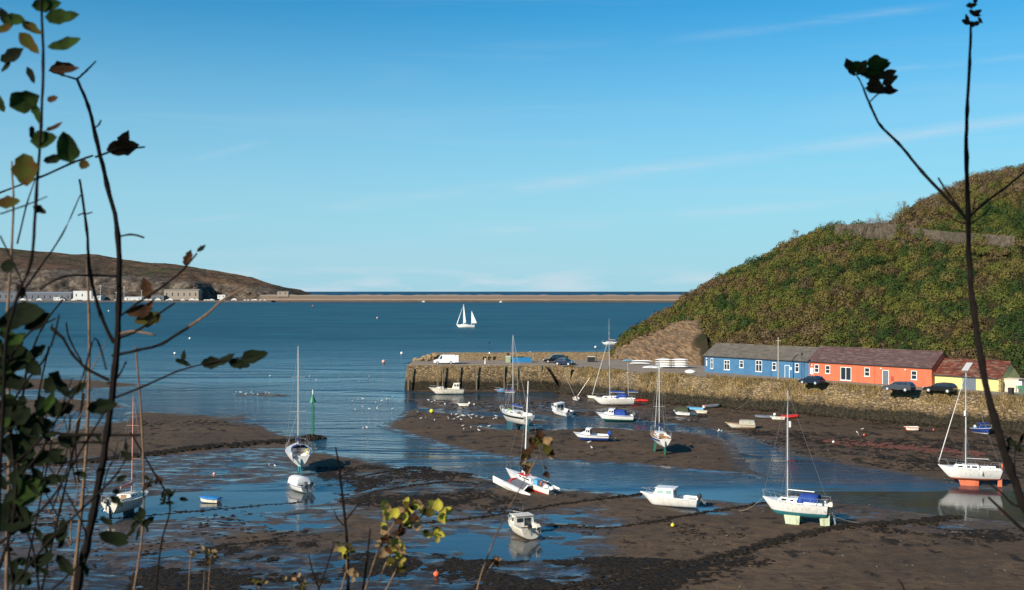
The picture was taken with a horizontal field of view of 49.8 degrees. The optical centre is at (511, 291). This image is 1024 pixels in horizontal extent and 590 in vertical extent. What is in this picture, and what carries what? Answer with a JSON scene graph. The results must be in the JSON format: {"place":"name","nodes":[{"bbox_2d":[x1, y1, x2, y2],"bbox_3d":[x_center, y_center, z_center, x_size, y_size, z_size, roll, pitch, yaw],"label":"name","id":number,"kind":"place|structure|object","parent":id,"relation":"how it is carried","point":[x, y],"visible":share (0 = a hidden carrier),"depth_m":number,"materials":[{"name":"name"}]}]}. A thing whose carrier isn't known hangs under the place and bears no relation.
{"place":"outdoors","nodes":[
{"label":"outdoors","id":0,"kind":"place"},
{"bbox_2d":[0,248,312,299],"bbox_3d":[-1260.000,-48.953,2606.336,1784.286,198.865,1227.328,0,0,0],"label":"headland","id":1,"kind":"structure","parent":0,"point":[211,284],"depth_m":2127.03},
{"bbox_2d":[73,291,91,299],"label":"terminal building","id":2,"kind":"structure","parent":1,"relation":"on","point":[79,295],"depth_m":1985.00,"materials":[{"name":"white"}]},
{"bbox_2d":[164,289,201,299],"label":"warehouse","id":3,"kind":"structure","parent":1,"relation":"on","point":[180,294],"depth_m":2004.00,"materials":[{"name":"brown"}]},
{"bbox_2d":[217,295,227,298],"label":"shed","id":4,"kind":"structure","parent":1,"relation":"on","point":[220,296],"depth_m":1990.00,"materials":[{"name":"grey"}]},
{"bbox_2d":[0,379,1023,589],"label":"mudflat","id":5,"kind":"structure","parent":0,"point":[951,559],"depth_m":98.77,"materials":[{"name":"soil"}]},
{"bbox_2d":[101,392,149,518],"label":"sailing yacht","id":6,"kind":"object","parent":5,"relation":"on","point":[131,500],"visible":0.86,"depth_m":98.54,"materials":[{"name":"white paint"}]},
{"bbox_2d":[2,437,310,466],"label":"mooring chain","id":7,"kind":"object","parent":5,"relation":"on","point":[195,447],"visible":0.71,"depth_m":138.00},
{"bbox_2d":[32,501,300,525],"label":"mooring chain","id":8,"kind":"object","parent":5,"relation":"on","point":[185,511],"visible":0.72,"depth_m":99.89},
{"bbox_2d":[433,569,438,576],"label":"mooring buoy","id":9,"kind":"object","parent":5,"relation":"on","point":[436,573],"visible":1,"depth_m":76.99,"materials":[{"name":"orange"}]},
{"bbox_2d":[404,361,570,390],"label":"harbour wall","id":10,"kind":"structure","parent":5,"relation":"on","point":[422,377],"depth_m":222.01,"materials":[{"name":"stone"}]},
{"bbox_2d":[457,365,458,382],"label":"fender post","id":11,"kind":"object","parent":10,"relation":"attached to","point":[457,373],"visible":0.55,"depth_m":221.38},
{"bbox_2d":[545,366,558,390],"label":"quay steps","id":12,"kind":"structure","parent":10,"relation":"attached to","point":[551,384],"depth_m":220.20,"materials":[{"name":"stone"}]},
{"bbox_2d":[3,402,1023,589],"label":"seaweed","id":13,"kind":"object","parent":5,"relation":"on","point":[218,580],"visible":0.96,"depth_m":80.95,"materials":[{"name":"plant"}]},
{"bbox_2d":[346,467,416,479],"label":"mooring chain","id":14,"kind":"object","parent":13,"relation":"on","point":[380,472],"visible":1,"depth_m":120.95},
{"bbox_2d":[508,511,542,538],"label":"motor boat","id":15,"kind":"object","parent":5,"relation":"on","point":[523,525],"visible":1,"depth_m":89.78,"materials":[{"name":"white paint"}]},
{"bbox_2d":[411,491,651,524],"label":"mooring chain","id":16,"kind":"object","parent":5,"relation":"on","point":[535,508],"visible":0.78,"depth_m":100.75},
{"bbox_2d":[573,422,616,441],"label":"motor boat","id":17,"kind":"object","parent":5,"relation":"on","point":[587,434],"visible":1,"depth_m":145.22,"materials":[{"name":"blue paint"}]},
{"bbox_2d":[592,338,637,404],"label":"sailboat","id":18,"kind":"object","parent":5,"relation":"on","point":[621,398],"visible":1,"depth_m":191.12,"materials":[{"name":"blue paint"}]},
{"bbox_2d":[596,408,639,421],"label":"motor boat","id":19,"kind":"object","parent":5,"relation":"on","point":[611,414],"visible":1,"depth_m":168.91,"materials":[{"name":"blue paint"}]},
{"bbox_2d":[635,399,647,401],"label":"inflatable boat","id":20,"kind":"object","parent":5,"relation":"on","point":[642,400],"visible":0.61,"depth_m":196.64,"materials":[{"name":"rubber"}]},
{"bbox_2d":[547,502,766,529],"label":"mooring chain","id":21,"kind":"object","parent":5,"relation":"on","point":[668,518],"visible":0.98,"depth_m":94.80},
{"bbox_2d":[650,359,671,454],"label":"sailing yacht","id":22,"kind":"object","parent":5,"relation":"on","point":[661,438],"visible":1,"depth_m":136.09,"materials":[{"name":"white plastic"}]},
{"bbox_2d":[641,480,705,507],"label":"motor boat","id":23,"kind":"object","parent":5,"relation":"on","point":[664,495],"visible":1,"depth_m":101.93,"materials":[{"name":"white paint"}]},
{"bbox_2d":[673,407,691,415],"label":"motor boat","id":24,"kind":"object","parent":5,"relation":"on","point":[681,411],"visible":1,"depth_m":175.57,"materials":[{"name":"white paint"}]},
{"bbox_2d":[688,406,705,410],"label":"inflatable boat","id":25,"kind":"object","parent":5,"relation":"on","point":[696,408],"visible":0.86,"depth_m":183.57,"materials":[{"name":"rubber"}]},
{"bbox_2d":[695,410,706,413],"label":"dinghy","id":26,"kind":"object","parent":5,"relation":"on","point":[700,411],"visible":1,"depth_m":179.19,"materials":[{"name":"white paint"}]},
{"bbox_2d":[702,404,719,407],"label":"inflatable boat","id":27,"kind":"object","parent":5,"relation":"on","point":[711,405],"visible":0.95,"depth_m":187.30,"materials":[{"name":"rubber"}]},
{"bbox_2d":[725,420,756,428],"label":"wooden launch","id":28,"kind":"object","parent":5,"relation":"on","point":[749,424],"visible":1,"depth_m":159.20,"materials":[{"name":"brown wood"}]},
{"bbox_2d":[545,515,963,589],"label":"seaweed","id":29,"kind":"object","parent":5,"relation":"on","point":[741,550],"visible":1,"depth_m":84.67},
{"bbox_2d":[755,413,775,418],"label":"inflatable boat","id":30,"kind":"object","parent":5,"relation":"on","point":[763,416],"visible":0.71,"depth_m":171.38,"materials":[{"name":"rubber"}]},
{"bbox_2d":[770,416,785,419],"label":"dinghy","id":31,"kind":"object","parent":5,"relation":"on","point":[777,418],"visible":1,"depth_m":169.23,"materials":[{"name":"plastic"}]},
{"bbox_2d":[553,392,1020,433],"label":"bank foot stones","id":32,"kind":"object","parent":5,"relation":"on","point":[864,419],"visible":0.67,"depth_m":174.18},
{"bbox_2d":[782,414,798,417],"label":"inflatable boat","id":33,"kind":"object","parent":5,"relation":"on","point":[792,416],"visible":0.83,"depth_m":171.32,"materials":[{"name":"rubber"}]},
{"bbox_2d":[559,367,1023,432],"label":"harbour wall","id":34,"kind":"structure","parent":5,"relation":"on","point":[880,405],"depth_m":176.93,"materials":[{"name":"stone"}]},
{"bbox_2d":[565,365,1023,418],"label":"bank grass","id":35,"kind":"structure","parent":34,"relation":"on","point":[716,378],"depth_m":183.31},
{"bbox_2d":[762,387,835,525],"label":"sailing yacht","id":36,"kind":"object","parent":5,"relation":"on","point":[795,510],"visible":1,"depth_m":93.65,"materials":[{"name":"white paint"}]},
{"bbox_2d":[694,410,1022,586],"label":"pebbles","id":37,"kind":"object","parent":5,"relation":"on","point":[868,504],"visible":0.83,"depth_m":115.36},
{"bbox_2d":[822,438,987,456],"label":"red seaweed","id":38,"kind":"object","parent":5,"relation":"on","point":[976,453],"visible":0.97,"depth_m":139.58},
{"bbox_2d":[904,426,918,430],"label":"dinghy","id":39,"kind":"object","parent":5,"relation":"on","point":[911,428],"visible":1,"depth_m":156.10,"materials":[{"name":"white paint"}]},
{"bbox_2d":[970,416,991,434],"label":"motor boat","id":40,"kind":"object","parent":5,"relation":"on","point":[980,428],"visible":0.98,"depth_m":152.55,"materials":[{"name":"blue paint"}]},
{"bbox_2d":[0,292,1023,583],"bbox_3d":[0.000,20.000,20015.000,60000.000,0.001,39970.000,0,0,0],"label":"water","id":41,"kind":"structure","parent":0,"point":[346,348],"depth_m":213.22,"materials":[{"name":"liquid"}]},
{"bbox_2d":[0,300,273,301],"bbox_3d":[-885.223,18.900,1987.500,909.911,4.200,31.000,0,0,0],"label":"port quay","id":42,"kind":"structure","parent":41,"relation":"on","point":[142,301],"depth_m":1972.00,"materials":[{"name":"concrete"}]},
{"bbox_2d":[0,291,23,299],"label":"terminal building","id":43,"kind":"structure","parent":42,"relation":"on","point":[3,295],"depth_m":1990.00,"materials":[{"name":"grey"}]},
{"bbox_2d":[24,292,72,299],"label":"ferry terminal","id":44,"kind":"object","parent":42,"relation":"on","point":[47,295],"visible":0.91,"depth_m":1992.00,"materials":[{"name":"grey"}]},
{"bbox_2d":[93,295,104,299],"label":"terminal building","id":45,"kind":"structure","parent":42,"relation":"on","point":[102,297],"depth_m":1993.12,"materials":[{"name":"grey"}]},
{"bbox_2d":[124,297,143,299],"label":"port building","id":46,"kind":"structure","parent":42,"relation":"on","point":[127,298],"depth_m":1988.00,"materials":[{"name":"grey"}]},
{"bbox_2d":[151,295,165,299],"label":"port building","id":47,"kind":"structure","parent":42,"relation":"on","point":[161,297],"depth_m":1990.00,"materials":[{"name":"grey"}]},
{"bbox_2d":[199,495,222,502],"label":"dinghy","id":48,"kind":"object","parent":41,"relation":"on","point":[209,499],"visible":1,"depth_m":104.01,"materials":[{"name":"blue paint"}]},
{"bbox_2d":[285,346,312,474],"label":"sailing yacht","id":49,"kind":"object","parent":41,"relation":"on","point":[299,454],"visible":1,"depth_m":122.17,"materials":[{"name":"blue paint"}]},
{"bbox_2d":[288,475,315,492],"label":"motor boat","id":50,"kind":"object","parent":41,"relation":"on","point":[301,483],"visible":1,"depth_m":109.70,"materials":[{"name":"white paint"}]},
{"bbox_2d":[293,390,326,439],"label":"channel marker","id":51,"kind":"object","parent":41,"relation":"in","point":[312,436],"visible":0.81,"depth_m":149.62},
{"bbox_2d":[369,480,481,491],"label":"mooring chain","id":52,"kind":"object","parent":41,"relation":"on","point":[397,487],"visible":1,"depth_m":113.58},
{"bbox_2d":[429,380,464,393],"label":"fishing boat","id":53,"kind":"object","parent":41,"relation":"on","point":[455,389],"visible":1,"depth_m":213.06,"materials":[{"name":"white"}]},
{"bbox_2d":[457,402,471,405],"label":"dinghy","id":54,"kind":"object","parent":41,"relation":"on","point":[462,404],"visible":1,"depth_m":190.12,"materials":[{"name":"plastic"}]},
{"bbox_2d":[456,304,476,326],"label":"sailing ketch","id":55,"kind":"object","parent":41,"relation":"on","point":[473,319],"visible":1,"depth_m":608.34,"materials":[{"name":"fabric"}]},
{"bbox_2d":[260,294,680,301],"bbox_3d":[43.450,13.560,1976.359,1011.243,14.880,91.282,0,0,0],"label":"breakwater","id":56,"kind":"object","parent":41,"relation":"on","point":[481,298],"visible":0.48,"depth_m":1974.89,"materials":[{"name":"stone"}]},
{"bbox_2d":[277,291,290,296],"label":"lodge","id":57,"kind":"structure","parent":56,"relation":"on","point":[283,293],"depth_m":1996.00,"materials":[{"name":"brown"}]},
{"bbox_2d":[494,387,514,392],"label":"motor boat","id":58,"kind":"object","parent":41,"relation":"on","point":[508,390],"visible":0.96,"depth_m":216.56,"materials":[{"name":"blue paint"}]},
{"bbox_2d":[500,338,534,431],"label":"sailing yacht","id":59,"kind":"object","parent":41,"relation":"on","point":[511,416],"visible":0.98,"depth_m":158.24,"materials":[{"name":"white paint"}]},
{"bbox_2d":[493,381,560,494],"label":"trimaran","id":60,"kind":"object","parent":41,"relation":"on","point":[532,482],"visible":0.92,"depth_m":109.77,"materials":[{"name":"white paint"}]},
{"bbox_2d":[551,399,573,416],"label":"motor boat","id":61,"kind":"object","parent":41,"relation":"on","point":[559,408],"visible":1,"depth_m":176.73,"materials":[{"name":"white paint"}]},
{"bbox_2d":[601,322,615,344],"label":"sailing yacht","id":62,"kind":"object","parent":41,"relation":"on","point":[608,343],"visible":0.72,"depth_m":411.30,"materials":[{"name":"white paint"}]},
{"bbox_2d":[938,373,1002,486],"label":"sailing yacht","id":63,"kind":"object","parent":41,"relation":"on","point":[968,474],"visible":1,"depth_m":112.99,"materials":[{"name":"white paint"}]},
{"bbox_2d":[0,0,1023,291],"label":"sky","id":64,"kind":"structure","parent":0,"point":[308,145],"materials":[{"name":"blue"}]},
{"bbox_2d":[409,359,1023,395],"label":"quay road","id":65,"kind":"structure","parent":0,"point":[699,370],"depth_m":219.27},
{"bbox_2d":[412,353,440,360],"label":"rubble end","id":66,"kind":"object","parent":65,"relation":"on","point":[427,357],"visible":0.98,"depth_m":237.01,"materials":[{"name":"stone"}]},
{"bbox_2d":[433,355,458,363],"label":"van","id":67,"kind":"object","parent":65,"relation":"on","point":[450,359],"visible":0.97,"depth_m":225.97,"materials":[{"name":"white"}]},
{"bbox_2d":[407,364,556,364],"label":"pier kerb","id":68,"kind":"structure","parent":65,"relation":"on","point":[481,364],"depth_m":223.30,"materials":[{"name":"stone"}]},
{"bbox_2d":[431,352,608,359],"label":"parapet","id":69,"kind":"structure","parent":65,"relation":"on","point":[533,355],"depth_m":240.53,"materials":[{"name":"stone"}]},
{"bbox_2d":[511,357,531,361],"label":"fish bin","id":70,"kind":"object","parent":65,"relation":"on","point":[524,359],"visible":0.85,"depth_m":231.60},
{"bbox_2d":[543,354,564,362],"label":"parked car","id":71,"kind":"object","parent":65,"relation":"on","point":[553,357],"visible":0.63,"depth_m":229.94,"materials":[{"name":"black"}]},
{"bbox_2d":[554,358,575,365],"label":"parked car","id":72,"kind":"object","parent":65,"relation":"on","point":[561,361],"visible":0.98,"depth_m":222.83,"materials":[{"name":"blue"}]},
{"bbox_2d":[587,356,594,361],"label":"crate","id":73,"kind":"object","parent":65,"relation":"on","point":[590,358],"visible":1,"depth_m":232.88,"materials":[{"name":"grey"}]},
{"bbox_2d":[633,360,651,361],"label":"upturned boat","id":74,"kind":"object","parent":65,"relation":"on","point":[642,361],"visible":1,"depth_m":233.22,"materials":[{"name":"white paint"}]},
{"bbox_2d":[703,343,818,378],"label":"boathouse","id":75,"kind":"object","parent":65,"relation":"on","point":[748,359],"visible":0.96,"depth_m":196.69,"materials":[{"name":"blue"}]},
{"bbox_2d":[724,360,729,369],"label":"window","id":76,"kind":"structure","parent":75,"relation":"in","point":[726,362],"depth_m":201.02,"materials":[{"name":"white"}]},
{"bbox_2d":[740,360,743,367],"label":"window","id":77,"kind":"structure","parent":75,"relation":"in","point":[741,362],"depth_m":198.59,"materials":[{"name":"white"}]},
{"bbox_2d":[755,360,761,371],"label":"window","id":78,"kind":"structure","parent":75,"relation":"in","point":[758,362],"depth_m":195.84,"materials":[{"name":"white"}]},
{"bbox_2d":[772,362,776,370],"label":"window","id":79,"kind":"structure","parent":75,"relation":"in","point":[773,363],"depth_m":193.32,"materials":[{"name":"white"}]},
{"bbox_2d":[785,365,789,377],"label":"door","id":80,"kind":"structure","parent":75,"relation":"in","point":[787,367],"depth_m":191.30,"materials":[{"name":"blue"}]},
{"bbox_2d":[795,363,798,372],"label":"window","id":81,"kind":"structure","parent":75,"relation":"in","point":[796,364],"depth_m":189.82,"materials":[{"name":"white"}]},
{"bbox_2d":[776,337,780,378],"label":"utility pole","id":82,"kind":"object","parent":65,"relation":"on","point":[778,340],"visible":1,"depth_m":186.59,"materials":[{"name":"beige"}]},
{"bbox_2d":[798,375,824,384],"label":"parked car","id":83,"kind":"object","parent":65,"relation":"on","point":[815,379],"visible":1,"depth_m":176.55,"materials":[{"name":"blue"}]},
{"bbox_2d":[807,346,948,386],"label":"clubhouse","id":84,"kind":"structure","parent":65,"relation":"on","point":[918,368],"depth_m":179.59,"materials":[{"name":"paint"}]},
{"bbox_2d":[814,364,818,372],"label":"window","id":85,"kind":"structure","parent":84,"relation":"in","point":[816,367],"depth_m":187.01,"materials":[{"name":"white"}]},
{"bbox_2d":[825,365,829,373],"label":"window","id":86,"kind":"structure","parent":84,"relation":"in","point":[827,368],"depth_m":185.42,"materials":[{"name":"white"}]},
{"bbox_2d":[840,367,850,380],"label":"window","id":87,"kind":"structure","parent":84,"relation":"in","point":[845,372],"depth_m":182.86,"materials":[{"name":"white"}]},
{"bbox_2d":[864,368,869,376],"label":"window","id":88,"kind":"structure","parent":84,"relation":"in","point":[866,370],"depth_m":179.85,"materials":[{"name":"white"}]},
{"bbox_2d":[882,370,888,384],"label":"door","id":89,"kind":"structure","parent":84,"relation":"in","point":[885,373],"depth_m":177.45,"materials":[{"name":"white"}]},
{"bbox_2d":[910,371,916,379],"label":"window","id":90,"kind":"structure","parent":84,"relation":"in","point":[913,373],"depth_m":173.80,"materials":[{"name":"white"}]},
{"bbox_2d":[882,381,915,391],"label":"parked car","id":91,"kind":"object","parent":65,"relation":"on","point":[905,386],"visible":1,"depth_m":164.60,"materials":[{"name":"grey"}]},
{"bbox_2d":[923,382,957,392],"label":"parked car","id":92,"kind":"object","parent":65,"relation":"on","point":[946,387],"visible":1,"depth_m":162.30,"materials":[{"name":"black"}]},
{"bbox_2d":[933,358,1021,391],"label":"shed","id":93,"kind":"structure","parent":65,"relation":"on","point":[952,370],"depth_m":168.09,"materials":[{"name":"yellow"}]},
{"bbox_2d":[962,377,975,389],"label":"sliding door","id":94,"kind":"structure","parent":93,"relation":"in","point":[972,381],"depth_m":167.76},
{"bbox_2d":[1008,387,1014,394],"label":"wheelie bin","id":95,"kind":"object","parent":65,"relation":"on","point":[1010,391],"visible":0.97,"depth_m":158.87,"materials":[{"name":"grey plastic"}]},
{"bbox_2d":[1003,377,1023,391],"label":"garden shed","id":96,"kind":"structure","parent":65,"relation":"on","point":[1009,382],"depth_m":164.19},
{"bbox_2d":[1016,381,1022,394],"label":"notice stand","id":97,"kind":"object","parent":65,"relation":"on","point":[1019,383],"visible":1,"depth_m":157.85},
{"bbox_2d":[610,171,1023,377],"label":"hill","id":98,"kind":"structure","parent":0,"point":[682,339],"depth_m":232.56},
{"bbox_2d":[606,163,1023,375],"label":"hillside scrub","id":99,"kind":"object","parent":98,"relation":"on","point":[875,254],"visible":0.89,"depth_m":238.64,"materials":[{"name":"green plant"}]},
{"bbox_2d":[868,209,886,227],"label":"bare tree","id":100,"kind":"object","parent":98,"relation":"on","point":[879,221],"visible":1,"depth_m":268.36,"materials":[{"name":"brown plant"}]},
{"bbox_2d":[887,209,901,223],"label":"bare tree","id":101,"kind":"object","parent":98,"relation":"on","point":[893,216],"visible":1,"depth_m":276.53,"materials":[{"name":"brown plant"}]},
{"bbox_2d":[895,201,911,215],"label":"bare tree","id":102,"kind":"object","parent":98,"relation":"on","point":[905,203],"visible":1,"depth_m":282.35,"materials":[{"name":"brown plant"}]},
{"bbox_2d":[835,223,1014,249],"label":"retaining wall","id":103,"kind":"structure","parent":98,"relation":"on","point":[871,231],"depth_m":257.90,"materials":[{"name":"stone"}]},
{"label":"viewpoint bank","id":104,"kind":"structure","parent":0,"visible":0},
{"bbox_2d":[0,0,89,589],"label":"shrub","id":105,"kind":"object","parent":104,"relation":"on","point":[25,169],"visible":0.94,"depth_m":1.70,"materials":[{"name":"green plant"}]},
{"bbox_2d":[0,301,131,589],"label":"shrub","id":106,"kind":"object","parent":104,"relation":"on","point":[17,515],"visible":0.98,"depth_m":1.80,"materials":[{"name":"green plant"}]},
{"bbox_2d":[10,260,188,589],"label":"shrub","id":107,"kind":"object","parent":104,"relation":"on","point":[139,518],"visible":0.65,"depth_m":2.40,"materials":[{"name":"beige plant"}]},
{"bbox_2d":[0,61,267,589],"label":"shrub","id":108,"kind":"object","parent":104,"relation":"on","point":[122,144],"visible":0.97,"depth_m":2.10,"materials":[{"name":"brown plant"}]},
{"bbox_2d":[188,545,308,589],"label":"shrub","id":109,"kind":"object","parent":104,"relation":"on","point":[214,552],"visible":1,"depth_m":2.70,"materials":[{"name":"beige plant"}]},
{"bbox_2d":[308,447,370,589],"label":"shrub","id":110,"kind":"object","parent":104,"relation":"on","point":[346,540],"visible":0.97,"depth_m":2.80,"materials":[{"name":"brown plant"}]},
{"bbox_2d":[333,497,452,589],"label":"shrub","id":111,"kind":"object","parent":104,"relation":"on","point":[395,545],"visible":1,"depth_m":2.59,"materials":[{"name":"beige plant"}]},
{"bbox_2d":[476,430,554,589],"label":"shrub","id":112,"kind":"object","parent":104,"relation":"on","point":[535,443],"visible":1,"depth_m":2.50,"materials":[{"name":"beige plant"}]},
{"bbox_2d":[844,0,1023,589],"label":"shrub","id":113,"kind":"object","parent":104,"relation":"on","point":[873,72],"visible":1,"depth_m":2.20,"materials":[{"name":"brown plant"}]}
]}

